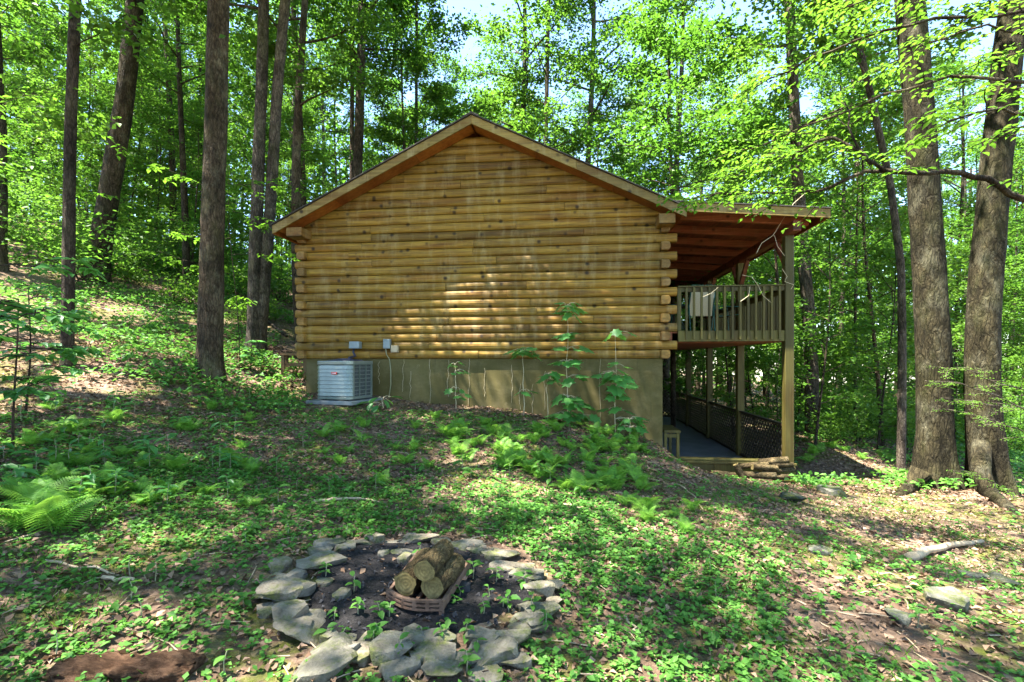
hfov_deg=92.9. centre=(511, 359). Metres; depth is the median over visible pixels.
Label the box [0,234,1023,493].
forest undergrowth
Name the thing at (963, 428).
woodland shrub
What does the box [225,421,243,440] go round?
woodland herb
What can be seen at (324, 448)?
fern
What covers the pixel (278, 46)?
forest tree
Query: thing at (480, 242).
log cabin
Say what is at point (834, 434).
woodland shrub
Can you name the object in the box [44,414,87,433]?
fern
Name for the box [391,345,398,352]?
outlet box
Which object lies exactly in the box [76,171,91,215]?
sapling tree
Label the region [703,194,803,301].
dry vine
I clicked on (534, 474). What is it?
fern
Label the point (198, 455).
woodland herb
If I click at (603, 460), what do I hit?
fern
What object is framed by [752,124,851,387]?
forest tree
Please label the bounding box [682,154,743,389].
forest tree
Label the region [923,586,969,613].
rock
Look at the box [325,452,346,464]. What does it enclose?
fern
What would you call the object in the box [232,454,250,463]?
fern
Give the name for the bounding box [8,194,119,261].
woodland shrub
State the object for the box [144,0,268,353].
forest tree
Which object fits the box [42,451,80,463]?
fern
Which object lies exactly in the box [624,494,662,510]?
fern
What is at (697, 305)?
patio chair
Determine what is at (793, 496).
rock
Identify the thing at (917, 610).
woodland herb
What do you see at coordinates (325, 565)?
woodland herb
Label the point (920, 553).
fallen branch
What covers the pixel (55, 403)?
woodland herb
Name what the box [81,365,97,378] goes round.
woodland herb
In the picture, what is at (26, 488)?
fern
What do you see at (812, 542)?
grass tufts
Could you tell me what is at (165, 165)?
sapling tree
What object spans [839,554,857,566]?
woodland herb
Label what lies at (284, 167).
sapling tree
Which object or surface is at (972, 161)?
forest tree
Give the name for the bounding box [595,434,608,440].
fern
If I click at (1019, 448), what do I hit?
woodland shrub
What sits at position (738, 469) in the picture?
firewood
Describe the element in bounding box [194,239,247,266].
woodland shrub
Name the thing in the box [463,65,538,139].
forest tree
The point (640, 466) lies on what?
fern
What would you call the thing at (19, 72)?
forest tree
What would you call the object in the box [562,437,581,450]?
fern
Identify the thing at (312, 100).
forest tree
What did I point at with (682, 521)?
fern
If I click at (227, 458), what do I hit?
woodland herb
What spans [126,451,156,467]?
fern
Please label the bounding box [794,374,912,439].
woodland shrub
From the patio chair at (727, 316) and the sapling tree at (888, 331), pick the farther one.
the sapling tree at (888, 331)
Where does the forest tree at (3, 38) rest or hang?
on the ground at (878, 639)
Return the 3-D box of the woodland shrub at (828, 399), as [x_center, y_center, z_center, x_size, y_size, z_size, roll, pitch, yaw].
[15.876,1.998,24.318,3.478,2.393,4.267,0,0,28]
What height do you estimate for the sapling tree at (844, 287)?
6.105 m
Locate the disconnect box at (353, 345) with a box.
[348,341,361,357]
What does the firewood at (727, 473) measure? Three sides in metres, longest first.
0.440 x 0.147 x 0.144 m
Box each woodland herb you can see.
[0,443,14,457]
[0,469,40,484]
[1,463,39,481]
[9,448,49,469]
[17,397,30,414]
[42,438,67,462]
[43,390,65,410]
[45,630,65,658]
[53,386,73,402]
[53,416,78,435]
[60,442,80,462]
[60,544,82,554]
[65,374,84,388]
[68,429,94,449]
[69,475,95,509]
[70,396,84,415]
[76,431,97,446]
[80,537,101,545]
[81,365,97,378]
[81,465,101,489]
[91,440,110,463]
[93,434,105,440]
[96,413,111,427]
[96,449,115,464]
[97,466,131,490]
[98,466,134,480]
[101,601,119,616]
[102,361,114,372]
[102,473,127,496]
[105,392,119,409]
[108,388,125,399]
[119,578,141,599]
[123,554,142,576]
[126,395,144,411]
[127,598,151,617]
[130,485,171,503]
[131,435,157,451]
[135,446,163,468]
[142,555,168,581]
[153,378,167,393]
[153,433,177,447]
[153,482,178,503]
[169,416,185,427]
[184,415,196,421]
[189,451,206,460]
[206,446,223,467]
[208,412,225,419]
[210,421,232,431]
[211,445,227,467]
[213,649,232,670]
[215,475,233,495]
[218,452,241,465]
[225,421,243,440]
[229,410,241,420]
[235,591,255,606]
[240,526,255,535]
[240,532,252,542]
[246,524,261,530]
[266,455,284,472]
[269,484,290,503]
[278,520,290,537]
[290,480,304,488]
[313,622,337,635]
[315,528,325,538]
[318,561,331,576]
[319,476,337,491]
[326,472,338,484]
[327,607,338,619]
[338,625,350,633]
[341,523,353,536]
[346,571,360,591]
[350,597,364,613]
[362,531,372,538]
[363,625,378,638]
[366,621,387,635]
[368,461,380,469]
[369,601,387,619]
[373,472,385,484]
[383,482,402,495]
[383,601,395,616]
[385,457,398,467]
[395,632,414,653]
[417,462,431,471]
[433,622,445,636]
[444,617,456,629]
[451,594,462,603]
[453,453,468,464]
[455,584,463,592]
[458,649,480,673]
[459,618,474,643]
[462,467,481,475]
[466,560,483,578]
[469,637,486,652]
[478,600,489,613]
[482,584,494,600]
[485,566,503,581]
[491,478,508,498]
[496,596,508,606]
[501,589,520,611]
[512,571,530,589]
[523,591,540,610]
[533,460,545,472]
[533,511,545,525]
[539,609,553,632]
[542,469,557,484]
[555,563,569,579]
[556,464,573,471]
[574,484,584,495]
[606,450,620,462]
[670,653,689,670]
[702,627,719,647]
[703,551,719,569]
[708,578,723,594]
[812,590,829,599]
[837,561,855,577]
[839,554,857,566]
[871,567,885,580]
[908,603,927,627]
[932,637,957,655]
[937,565,952,576]
[941,525,953,533]
[943,618,961,633]
[952,519,966,525]
[1006,508,1020,518]
[1006,560,1022,574]
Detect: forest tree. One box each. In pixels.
[0,0,29,163]
[0,0,66,271]
[0,0,123,101]
[0,0,225,366]
[1,0,85,188]
[1,13,46,121]
[2,4,100,220]
[2,13,59,169]
[4,0,104,196]
[5,13,90,215]
[11,3,106,177]
[26,0,152,211]
[47,0,158,205]
[80,0,232,218]
[81,0,247,283]
[82,0,255,259]
[86,0,255,280]
[98,0,236,218]
[113,2,253,239]
[135,2,284,247]
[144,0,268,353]
[159,2,291,243]
[161,10,249,200]
[186,54,254,245]
[194,0,392,382]
[196,0,415,343]
[225,0,409,252]
[228,47,318,253]
[229,0,340,259]
[230,0,347,261]
[230,64,310,244]
[232,0,338,353]
[256,1,381,202]
[264,88,334,251]
[269,0,452,177]
[286,40,381,187]
[303,0,447,179]
[331,0,461,170]
[335,0,478,166]
[342,0,495,149]
[346,92,402,169]
[349,42,450,165]
[373,91,427,158]
[392,83,457,152]
[406,44,497,144]
[420,0,619,149]
[454,0,630,358]
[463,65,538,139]
[468,87,506,117]
[474,78,519,131]
[484,0,723,167]
[511,104,596,163]
[526,108,583,159]
[558,62,653,177]
[563,0,775,426]
[579,0,829,410]
[595,0,966,497]
[596,81,692,182]
[598,8,756,376]
[609,153,680,193]
[640,59,784,397]
[655,0,984,436]
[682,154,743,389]
[683,160,745,396]
[693,68,808,406]
[708,0,998,472]
[708,128,819,406]
[715,115,835,408]
[715,184,767,367]
[733,0,974,406]
[734,0,1023,515]
[738,0,963,419]
[744,164,828,406]
[747,137,846,381]
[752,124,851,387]
[765,177,839,394]
[776,156,861,341]
[781,62,951,384]
[814,165,910,388]
[821,180,890,386]
[833,115,950,395]
[886,46,1023,412]
[898,169,972,311]
[942,143,1023,387]
[943,102,1023,405]
[946,166,1023,398]
[962,139,1023,410]
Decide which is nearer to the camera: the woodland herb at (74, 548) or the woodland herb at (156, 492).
the woodland herb at (74, 548)
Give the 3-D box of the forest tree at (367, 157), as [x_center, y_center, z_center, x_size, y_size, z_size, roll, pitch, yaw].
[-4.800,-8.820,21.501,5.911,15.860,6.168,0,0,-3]
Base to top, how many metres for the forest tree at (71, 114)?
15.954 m
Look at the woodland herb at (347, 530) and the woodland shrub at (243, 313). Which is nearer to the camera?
the woodland herb at (347, 530)
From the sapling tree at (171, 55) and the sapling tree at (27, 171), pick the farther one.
the sapling tree at (27, 171)
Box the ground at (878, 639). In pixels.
[0,213,1023,681]
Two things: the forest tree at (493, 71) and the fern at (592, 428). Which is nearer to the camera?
the fern at (592, 428)
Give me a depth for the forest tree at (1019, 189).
28.23 m
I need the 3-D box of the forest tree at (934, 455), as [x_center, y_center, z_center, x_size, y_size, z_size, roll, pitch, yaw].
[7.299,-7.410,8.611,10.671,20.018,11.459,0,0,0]
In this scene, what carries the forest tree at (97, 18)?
on the ground at (878, 639)
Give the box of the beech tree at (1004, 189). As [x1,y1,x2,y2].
[656,0,1023,233]
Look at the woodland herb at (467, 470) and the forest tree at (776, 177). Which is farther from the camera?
the forest tree at (776, 177)
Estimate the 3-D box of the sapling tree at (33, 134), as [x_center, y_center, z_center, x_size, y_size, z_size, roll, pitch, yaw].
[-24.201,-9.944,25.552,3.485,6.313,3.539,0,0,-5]
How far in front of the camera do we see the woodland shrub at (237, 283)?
18.17 m
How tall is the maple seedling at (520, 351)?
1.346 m
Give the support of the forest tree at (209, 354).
on the ground at (878, 639)
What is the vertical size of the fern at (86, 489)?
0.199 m
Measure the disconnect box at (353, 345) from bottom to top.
0.411 m
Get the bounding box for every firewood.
[711,470,736,476]
[733,463,745,477]
[739,462,768,468]
[743,471,776,479]
[746,478,772,481]
[751,464,778,470]
[758,456,788,463]
[760,467,795,472]
[771,462,793,466]
[776,474,793,479]
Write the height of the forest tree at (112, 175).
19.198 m
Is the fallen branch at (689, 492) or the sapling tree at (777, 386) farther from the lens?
the sapling tree at (777, 386)
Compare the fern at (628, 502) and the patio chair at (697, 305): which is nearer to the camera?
the fern at (628, 502)
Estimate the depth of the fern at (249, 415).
7.56 m
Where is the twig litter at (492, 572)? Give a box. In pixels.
[0,348,1021,681]
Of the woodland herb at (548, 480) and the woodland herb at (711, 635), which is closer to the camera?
the woodland herb at (711, 635)
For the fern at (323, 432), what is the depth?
7.24 m
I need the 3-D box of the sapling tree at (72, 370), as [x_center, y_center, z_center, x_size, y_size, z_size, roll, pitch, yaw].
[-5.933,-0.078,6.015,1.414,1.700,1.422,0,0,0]
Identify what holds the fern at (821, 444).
on the ground at (878, 639)
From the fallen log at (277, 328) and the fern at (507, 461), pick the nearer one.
the fern at (507, 461)
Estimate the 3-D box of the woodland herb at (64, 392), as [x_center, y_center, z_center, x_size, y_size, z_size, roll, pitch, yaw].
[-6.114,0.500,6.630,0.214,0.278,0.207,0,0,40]
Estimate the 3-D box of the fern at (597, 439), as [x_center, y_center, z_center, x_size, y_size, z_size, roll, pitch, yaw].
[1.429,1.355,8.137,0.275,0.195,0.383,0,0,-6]
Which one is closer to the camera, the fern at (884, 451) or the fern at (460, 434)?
the fern at (460, 434)
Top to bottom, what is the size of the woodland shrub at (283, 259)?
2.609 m
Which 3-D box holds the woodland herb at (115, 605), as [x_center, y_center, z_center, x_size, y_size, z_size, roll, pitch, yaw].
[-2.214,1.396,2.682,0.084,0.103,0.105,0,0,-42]
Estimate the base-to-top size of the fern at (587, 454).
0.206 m
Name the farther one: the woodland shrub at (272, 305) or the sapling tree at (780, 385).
the sapling tree at (780, 385)
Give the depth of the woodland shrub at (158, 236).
22.36 m
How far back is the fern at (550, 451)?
7.13 m
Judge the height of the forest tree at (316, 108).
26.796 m
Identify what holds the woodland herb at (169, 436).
on the ground at (878, 639)
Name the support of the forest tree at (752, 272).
on the ground at (878, 639)
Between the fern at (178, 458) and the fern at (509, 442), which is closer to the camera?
the fern at (178, 458)
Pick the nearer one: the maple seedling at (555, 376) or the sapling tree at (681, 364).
the maple seedling at (555, 376)
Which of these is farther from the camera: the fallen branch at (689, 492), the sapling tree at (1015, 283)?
the sapling tree at (1015, 283)
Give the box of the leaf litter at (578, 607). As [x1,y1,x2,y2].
[0,221,1023,681]
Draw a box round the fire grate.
[386,550,471,614]
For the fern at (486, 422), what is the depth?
8.52 m
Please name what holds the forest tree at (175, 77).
on the ground at (878, 639)
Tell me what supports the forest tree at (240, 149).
on the ground at (878, 639)
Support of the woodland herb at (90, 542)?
on the ground at (878, 639)
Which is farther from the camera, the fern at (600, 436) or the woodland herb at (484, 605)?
the fern at (600, 436)
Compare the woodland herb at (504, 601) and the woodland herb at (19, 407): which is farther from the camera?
the woodland herb at (19, 407)
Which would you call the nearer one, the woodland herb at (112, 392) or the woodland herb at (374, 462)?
the woodland herb at (374, 462)
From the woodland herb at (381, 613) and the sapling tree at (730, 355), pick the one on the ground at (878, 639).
the sapling tree at (730, 355)
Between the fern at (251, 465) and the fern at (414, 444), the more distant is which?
the fern at (414, 444)
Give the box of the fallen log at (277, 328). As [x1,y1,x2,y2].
[268,320,287,336]
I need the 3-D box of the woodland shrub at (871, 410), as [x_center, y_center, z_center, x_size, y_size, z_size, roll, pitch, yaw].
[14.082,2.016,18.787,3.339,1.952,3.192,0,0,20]
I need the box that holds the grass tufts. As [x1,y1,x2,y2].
[0,406,1023,681]
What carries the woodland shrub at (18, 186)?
on the ground at (878, 639)
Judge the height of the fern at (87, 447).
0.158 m
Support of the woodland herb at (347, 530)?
on the ground at (878, 639)
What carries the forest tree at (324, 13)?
on the ground at (878, 639)
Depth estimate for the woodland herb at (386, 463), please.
6.33 m
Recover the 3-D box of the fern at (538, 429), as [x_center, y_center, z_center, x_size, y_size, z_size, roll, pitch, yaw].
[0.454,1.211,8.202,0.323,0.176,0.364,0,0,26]
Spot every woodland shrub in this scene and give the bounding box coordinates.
[0,181,168,284]
[8,158,60,214]
[8,159,90,221]
[8,182,33,214]
[8,186,91,255]
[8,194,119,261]
[8,199,90,254]
[9,169,52,212]
[9,175,43,197]
[22,180,61,218]
[35,232,148,270]
[39,189,165,246]
[54,214,125,246]
[84,213,153,244]
[111,259,157,283]
[112,234,181,274]
[114,206,239,272]
[121,208,199,260]
[140,265,198,305]
[141,246,197,275]
[166,247,199,268]
[167,212,248,271]
[176,233,290,301]
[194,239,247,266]
[224,258,287,295]
[224,293,282,324]
[225,246,291,301]
[231,294,288,319]
[233,248,288,268]
[271,258,291,291]
[273,240,291,273]
[760,385,843,431]
[778,365,914,442]
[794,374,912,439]
[797,400,875,444]
[819,378,872,419]
[831,391,911,429]
[831,391,964,452]
[844,372,961,431]
[913,425,964,456]
[954,380,1023,428]
[954,396,1023,443]
[955,386,1021,428]
[955,396,1023,451]
[1005,405,1023,439]
[1008,438,1023,450]
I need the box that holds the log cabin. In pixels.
[270,111,831,483]
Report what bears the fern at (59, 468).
on the ground at (878, 639)
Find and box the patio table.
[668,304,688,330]
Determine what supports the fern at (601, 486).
on the ground at (878, 639)
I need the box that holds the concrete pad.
[306,397,382,405]
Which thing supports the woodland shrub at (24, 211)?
on the ground at (878, 639)
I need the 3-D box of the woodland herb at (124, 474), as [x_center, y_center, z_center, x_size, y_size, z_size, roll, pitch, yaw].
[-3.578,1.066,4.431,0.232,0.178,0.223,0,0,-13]
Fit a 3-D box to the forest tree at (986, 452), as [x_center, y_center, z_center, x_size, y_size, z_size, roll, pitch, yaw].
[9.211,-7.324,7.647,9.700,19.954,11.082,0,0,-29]
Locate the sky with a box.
[3,0,1023,391]
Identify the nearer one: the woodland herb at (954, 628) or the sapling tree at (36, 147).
the woodland herb at (954, 628)
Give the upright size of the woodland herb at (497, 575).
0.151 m
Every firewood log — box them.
[394,548,429,595]
[414,538,453,581]
[421,553,464,598]
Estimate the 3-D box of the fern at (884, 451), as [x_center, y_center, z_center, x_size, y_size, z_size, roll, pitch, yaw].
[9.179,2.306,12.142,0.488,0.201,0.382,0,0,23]
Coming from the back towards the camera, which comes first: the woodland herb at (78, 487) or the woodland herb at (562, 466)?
the woodland herb at (562, 466)
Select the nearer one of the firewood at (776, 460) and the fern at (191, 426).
the fern at (191, 426)
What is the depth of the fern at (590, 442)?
7.93 m
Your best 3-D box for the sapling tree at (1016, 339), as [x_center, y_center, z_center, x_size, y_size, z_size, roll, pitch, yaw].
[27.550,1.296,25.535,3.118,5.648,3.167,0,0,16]
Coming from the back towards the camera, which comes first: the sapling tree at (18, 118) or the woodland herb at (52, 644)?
the sapling tree at (18, 118)
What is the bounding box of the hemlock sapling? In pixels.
[925,366,1023,501]
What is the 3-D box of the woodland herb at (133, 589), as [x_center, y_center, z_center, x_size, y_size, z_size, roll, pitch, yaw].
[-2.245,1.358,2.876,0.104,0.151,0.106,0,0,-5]
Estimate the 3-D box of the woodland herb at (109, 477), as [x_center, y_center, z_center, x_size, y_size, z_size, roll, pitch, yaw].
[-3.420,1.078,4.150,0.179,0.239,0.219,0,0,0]
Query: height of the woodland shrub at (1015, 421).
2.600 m
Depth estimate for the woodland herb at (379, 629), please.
2.69 m
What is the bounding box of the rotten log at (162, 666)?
[45,649,205,681]
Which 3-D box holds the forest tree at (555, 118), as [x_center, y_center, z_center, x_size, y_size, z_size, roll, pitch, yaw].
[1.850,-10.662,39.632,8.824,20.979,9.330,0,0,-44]
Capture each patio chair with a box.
[681,285,715,330]
[706,305,738,330]
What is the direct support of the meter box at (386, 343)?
attached to the log cabin
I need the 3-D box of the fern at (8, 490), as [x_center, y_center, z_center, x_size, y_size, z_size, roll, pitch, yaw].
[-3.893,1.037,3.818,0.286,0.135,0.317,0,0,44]
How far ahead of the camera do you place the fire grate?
2.95 m
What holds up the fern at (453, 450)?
on the ground at (878, 639)
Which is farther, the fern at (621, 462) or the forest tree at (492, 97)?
the forest tree at (492, 97)
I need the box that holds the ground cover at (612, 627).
[0,371,1023,681]
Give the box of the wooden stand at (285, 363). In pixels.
[280,353,305,377]
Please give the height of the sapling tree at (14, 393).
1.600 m
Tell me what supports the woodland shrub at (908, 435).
on the ground at (878, 639)
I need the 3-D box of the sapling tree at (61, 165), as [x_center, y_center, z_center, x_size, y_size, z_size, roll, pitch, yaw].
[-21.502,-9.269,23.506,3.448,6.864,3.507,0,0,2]
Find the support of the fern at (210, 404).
on the ground at (878, 639)
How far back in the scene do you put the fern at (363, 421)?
7.99 m
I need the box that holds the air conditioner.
[317,358,372,400]
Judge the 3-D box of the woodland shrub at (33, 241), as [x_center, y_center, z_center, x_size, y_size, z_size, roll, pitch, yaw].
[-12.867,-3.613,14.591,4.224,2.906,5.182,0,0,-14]
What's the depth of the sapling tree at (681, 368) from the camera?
20.59 m
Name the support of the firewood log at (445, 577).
on the fire grate
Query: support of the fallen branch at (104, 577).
on the ground at (878, 639)
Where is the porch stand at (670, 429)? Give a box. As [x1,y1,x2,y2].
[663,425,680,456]
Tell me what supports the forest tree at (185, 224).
on the ground at (878, 639)
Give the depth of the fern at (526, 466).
6.40 m
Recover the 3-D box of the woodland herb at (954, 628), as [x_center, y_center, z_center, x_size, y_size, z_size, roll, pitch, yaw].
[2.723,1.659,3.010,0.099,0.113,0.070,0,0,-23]
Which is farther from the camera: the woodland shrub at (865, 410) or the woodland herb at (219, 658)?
the woodland shrub at (865, 410)
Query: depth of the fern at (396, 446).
7.07 m
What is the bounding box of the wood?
[0,0,1023,403]
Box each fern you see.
[0,476,84,508]
[0,481,26,497]
[0,481,105,526]
[0,486,84,529]
[0,488,102,533]
[1,428,52,446]
[7,478,66,514]
[32,462,64,477]
[32,463,88,481]
[34,400,69,410]
[34,424,69,440]
[40,488,81,509]
[41,450,73,463]
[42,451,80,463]
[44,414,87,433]
[49,467,71,484]
[51,449,106,465]
[68,480,119,500]
[74,441,107,453]
[79,418,99,427]
[81,461,126,484]
[96,407,131,420]
[96,480,133,496]
[112,444,144,455]
[120,475,156,491]
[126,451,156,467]
[128,484,165,504]
[154,454,191,471]
[154,454,196,470]
[157,477,173,488]
[164,480,187,493]
[165,418,192,429]
[175,422,204,430]
[186,417,204,427]
[191,482,219,494]
[203,400,223,410]
[210,446,248,460]
[226,477,252,489]
[232,438,252,448]
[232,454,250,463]
[237,493,264,505]
[239,412,257,420]
[239,456,262,472]
[312,422,333,437]
[314,445,332,453]
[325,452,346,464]
[327,419,349,431]
[340,442,355,450]
[351,429,372,441]
[354,416,376,427]
[373,468,391,483]
[388,438,404,449]
[391,451,417,462]
[405,438,422,449]
[408,419,419,428]
[421,456,436,467]
[428,410,445,417]
[429,423,453,433]
[442,426,463,438]
[444,436,459,444]
[445,426,471,439]
[449,445,458,454]
[450,418,472,426]
[451,438,472,452]
[452,426,475,435]
[453,449,477,460]
[460,434,483,446]
[473,434,489,444]
[475,416,502,424]
[478,418,490,424]
[480,424,505,434]
[481,417,492,424]
[486,436,508,451]
[490,447,514,458]
[493,430,504,438]
[493,453,521,467]
[493,456,513,463]
[495,438,518,453]
[497,423,520,435]
[502,442,523,451]
[504,449,534,465]
[506,433,533,441]
[516,458,540,469]
[520,460,540,472]
[523,432,547,442]
[527,421,545,429]
[527,459,541,471]
[529,462,559,476]
[530,449,546,459]
[531,471,545,479]
[533,426,547,433]
[535,467,549,478]
[536,449,555,458]
[537,426,558,437]
[540,452,564,465]
[544,419,557,425]
[546,420,568,431]
[552,477,577,489]
[553,436,570,445]
[556,450,573,464]
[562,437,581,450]
[562,472,578,484]
[565,469,602,491]
[571,484,589,492]
[576,447,598,461]
[576,452,596,460]
[576,474,599,484]
[581,435,593,442]
[582,421,605,433]
[582,443,607,450]
[582,459,604,471]
[583,471,603,479]
[587,437,608,448]
[589,441,617,450]
[589,467,624,485]
[591,435,604,442]
[594,480,606,491]
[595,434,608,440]
[595,464,624,474]
[597,455,615,465]
[598,424,616,434]
[599,471,628,488]
[604,440,626,452]
[606,432,623,445]
[606,475,623,490]
[607,468,631,481]
[608,431,632,443]
[610,466,627,478]
[611,490,639,505]
[616,458,640,470]
[619,443,640,451]
[620,453,636,464]
[623,462,645,475]
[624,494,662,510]
[626,434,637,443]
[626,464,656,479]
[627,433,639,440]
[630,474,660,491]
[632,441,647,451]
[635,505,656,521]
[636,506,663,520]
[643,447,650,453]
[663,507,687,517]
[673,513,696,533]
[681,498,707,510]
[797,453,818,461]
[806,442,828,452]
[806,445,818,453]
[823,439,842,447]
[835,444,850,451]
[855,452,872,459]
[867,448,889,455]
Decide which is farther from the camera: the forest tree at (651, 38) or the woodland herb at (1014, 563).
the forest tree at (651, 38)
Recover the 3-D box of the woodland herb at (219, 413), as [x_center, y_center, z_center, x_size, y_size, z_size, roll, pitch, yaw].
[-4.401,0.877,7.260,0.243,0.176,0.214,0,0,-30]
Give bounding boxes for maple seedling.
[354,396,402,412]
[444,361,471,408]
[503,347,541,414]
[537,371,565,418]
[545,302,601,423]
[591,329,647,432]
[616,416,648,437]
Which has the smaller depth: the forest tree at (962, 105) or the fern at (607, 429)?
the fern at (607, 429)
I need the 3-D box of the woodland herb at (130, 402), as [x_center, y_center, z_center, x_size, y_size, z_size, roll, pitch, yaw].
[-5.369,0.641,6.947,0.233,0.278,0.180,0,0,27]
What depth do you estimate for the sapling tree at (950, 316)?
27.48 m
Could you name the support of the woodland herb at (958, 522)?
on the ground at (878, 639)
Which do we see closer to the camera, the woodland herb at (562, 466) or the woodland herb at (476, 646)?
the woodland herb at (476, 646)
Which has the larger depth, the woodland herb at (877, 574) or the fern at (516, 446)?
the fern at (516, 446)
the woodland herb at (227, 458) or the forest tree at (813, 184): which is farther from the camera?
the forest tree at (813, 184)
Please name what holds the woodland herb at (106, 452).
on the ground at (878, 639)
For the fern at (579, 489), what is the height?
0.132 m
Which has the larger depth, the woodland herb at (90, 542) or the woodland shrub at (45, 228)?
the woodland shrub at (45, 228)
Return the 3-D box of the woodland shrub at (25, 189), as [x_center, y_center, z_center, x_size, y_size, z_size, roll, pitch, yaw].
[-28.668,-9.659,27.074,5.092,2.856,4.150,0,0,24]
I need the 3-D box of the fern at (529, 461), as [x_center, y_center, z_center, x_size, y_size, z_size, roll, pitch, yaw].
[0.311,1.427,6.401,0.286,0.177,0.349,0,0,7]
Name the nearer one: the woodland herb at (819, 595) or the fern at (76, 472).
the woodland herb at (819, 595)
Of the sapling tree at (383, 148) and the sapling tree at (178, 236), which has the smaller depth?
the sapling tree at (178, 236)
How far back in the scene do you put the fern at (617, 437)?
8.27 m
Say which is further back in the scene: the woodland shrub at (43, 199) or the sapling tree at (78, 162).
the woodland shrub at (43, 199)
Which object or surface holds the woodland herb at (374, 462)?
on the ground at (878, 639)
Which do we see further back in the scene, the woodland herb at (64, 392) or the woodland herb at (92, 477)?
the woodland herb at (64, 392)
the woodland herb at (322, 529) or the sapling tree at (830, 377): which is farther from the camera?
the sapling tree at (830, 377)
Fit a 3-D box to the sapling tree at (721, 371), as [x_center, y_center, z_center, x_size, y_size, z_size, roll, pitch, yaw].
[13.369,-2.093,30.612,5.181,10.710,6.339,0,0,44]
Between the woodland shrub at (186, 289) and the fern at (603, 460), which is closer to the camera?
the fern at (603, 460)
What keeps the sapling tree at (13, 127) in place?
on the ground at (878, 639)
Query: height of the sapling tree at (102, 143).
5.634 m
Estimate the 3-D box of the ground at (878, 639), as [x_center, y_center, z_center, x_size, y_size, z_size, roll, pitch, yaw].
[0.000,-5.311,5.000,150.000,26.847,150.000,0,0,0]
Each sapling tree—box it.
[0,24,131,200]
[0,257,107,363]
[0,279,106,413]
[0,299,102,444]
[3,66,49,143]
[4,84,51,158]
[5,73,45,186]
[6,90,61,190]
[6,116,62,195]
[7,110,85,220]
[7,119,36,195]
[8,34,167,220]
[13,154,47,192]
[29,126,90,204]
[35,135,134,227]
[36,89,102,224]
[39,63,141,220]
[44,106,154,244]
[56,93,176,238]
[60,138,122,218]
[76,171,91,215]
[76,174,150,248]
[80,48,194,245]
[85,20,204,238]
[119,91,202,246]
[126,155,180,249]
[132,95,200,239]
[135,94,246,273]
[140,91,242,255]
[140,160,310,364]
[165,98,251,257]
[165,132,241,234]
[177,173,242,254]
[188,61,322,293]
[224,216,248,288]
[232,335,271,370]
[243,202,291,295]
[249,148,322,265]
[276,148,345,216]
[346,100,440,158]
[631,154,710,360]
[661,300,721,404]
[663,298,705,416]
[670,253,798,435]
[677,347,732,399]
[681,278,759,401]
[691,349,721,396]
[695,67,909,396]
[705,260,780,405]
[713,291,794,429]
[731,327,827,442]
[734,254,823,408]
[745,100,969,436]
[747,347,797,409]
[753,245,859,396]
[754,54,979,445]
[755,219,907,445]
[755,257,861,431]
[763,330,832,404]
[768,358,803,399]
[773,281,845,409]
[794,244,877,391]
[814,214,911,403]
[818,289,850,388]
[819,286,895,411]
[824,230,960,431]
[826,240,963,449]
[833,307,963,432]
[857,294,911,387]
[858,273,912,399]
[875,253,965,401]
[877,262,966,392]
[888,271,964,386]
[906,184,1023,387]
[910,323,1018,435]
[945,224,1023,409]
[951,271,1023,401]
[958,247,1023,415]
[959,253,1023,414]
[1001,356,1023,433]
[1002,235,1023,411]
[1002,332,1023,392]
[1002,354,1023,436]
[1002,371,1023,416]
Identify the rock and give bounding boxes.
[779,491,806,501]
[807,544,832,555]
[816,484,846,497]
[884,606,911,626]
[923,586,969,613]
[957,570,988,580]
[985,569,1020,587]
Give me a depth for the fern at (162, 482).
4.43 m
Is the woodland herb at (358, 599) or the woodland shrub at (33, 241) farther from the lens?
the woodland shrub at (33, 241)
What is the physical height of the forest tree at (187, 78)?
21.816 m
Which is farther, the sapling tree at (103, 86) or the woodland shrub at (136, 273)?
the sapling tree at (103, 86)
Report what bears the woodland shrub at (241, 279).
on the ground at (878, 639)
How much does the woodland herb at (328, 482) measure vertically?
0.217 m
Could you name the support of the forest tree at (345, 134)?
on the ground at (878, 639)
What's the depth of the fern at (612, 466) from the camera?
6.65 m
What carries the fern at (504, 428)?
on the ground at (878, 639)
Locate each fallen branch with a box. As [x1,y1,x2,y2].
[45,559,121,576]
[101,575,136,583]
[313,497,378,501]
[623,615,640,636]
[676,483,703,509]
[865,559,915,572]
[904,539,984,560]
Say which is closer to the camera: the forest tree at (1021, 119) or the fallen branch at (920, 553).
the fallen branch at (920, 553)
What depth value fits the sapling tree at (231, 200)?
25.78 m
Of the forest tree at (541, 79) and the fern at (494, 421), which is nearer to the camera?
the fern at (494, 421)
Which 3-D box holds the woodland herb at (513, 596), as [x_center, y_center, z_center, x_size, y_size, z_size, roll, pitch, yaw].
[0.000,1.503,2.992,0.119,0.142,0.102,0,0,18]
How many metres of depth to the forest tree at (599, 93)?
34.33 m
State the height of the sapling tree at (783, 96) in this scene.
11.606 m
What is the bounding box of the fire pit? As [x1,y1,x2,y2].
[253,533,565,681]
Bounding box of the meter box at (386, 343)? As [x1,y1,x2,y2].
[383,339,390,397]
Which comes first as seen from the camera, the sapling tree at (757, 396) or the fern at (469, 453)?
the fern at (469, 453)
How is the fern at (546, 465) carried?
on the ground at (878, 639)
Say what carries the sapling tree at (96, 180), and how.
on the ground at (878, 639)
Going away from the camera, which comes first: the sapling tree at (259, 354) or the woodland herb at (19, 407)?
the woodland herb at (19, 407)
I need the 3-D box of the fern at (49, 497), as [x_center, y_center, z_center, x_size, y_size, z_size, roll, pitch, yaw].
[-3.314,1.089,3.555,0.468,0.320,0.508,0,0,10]

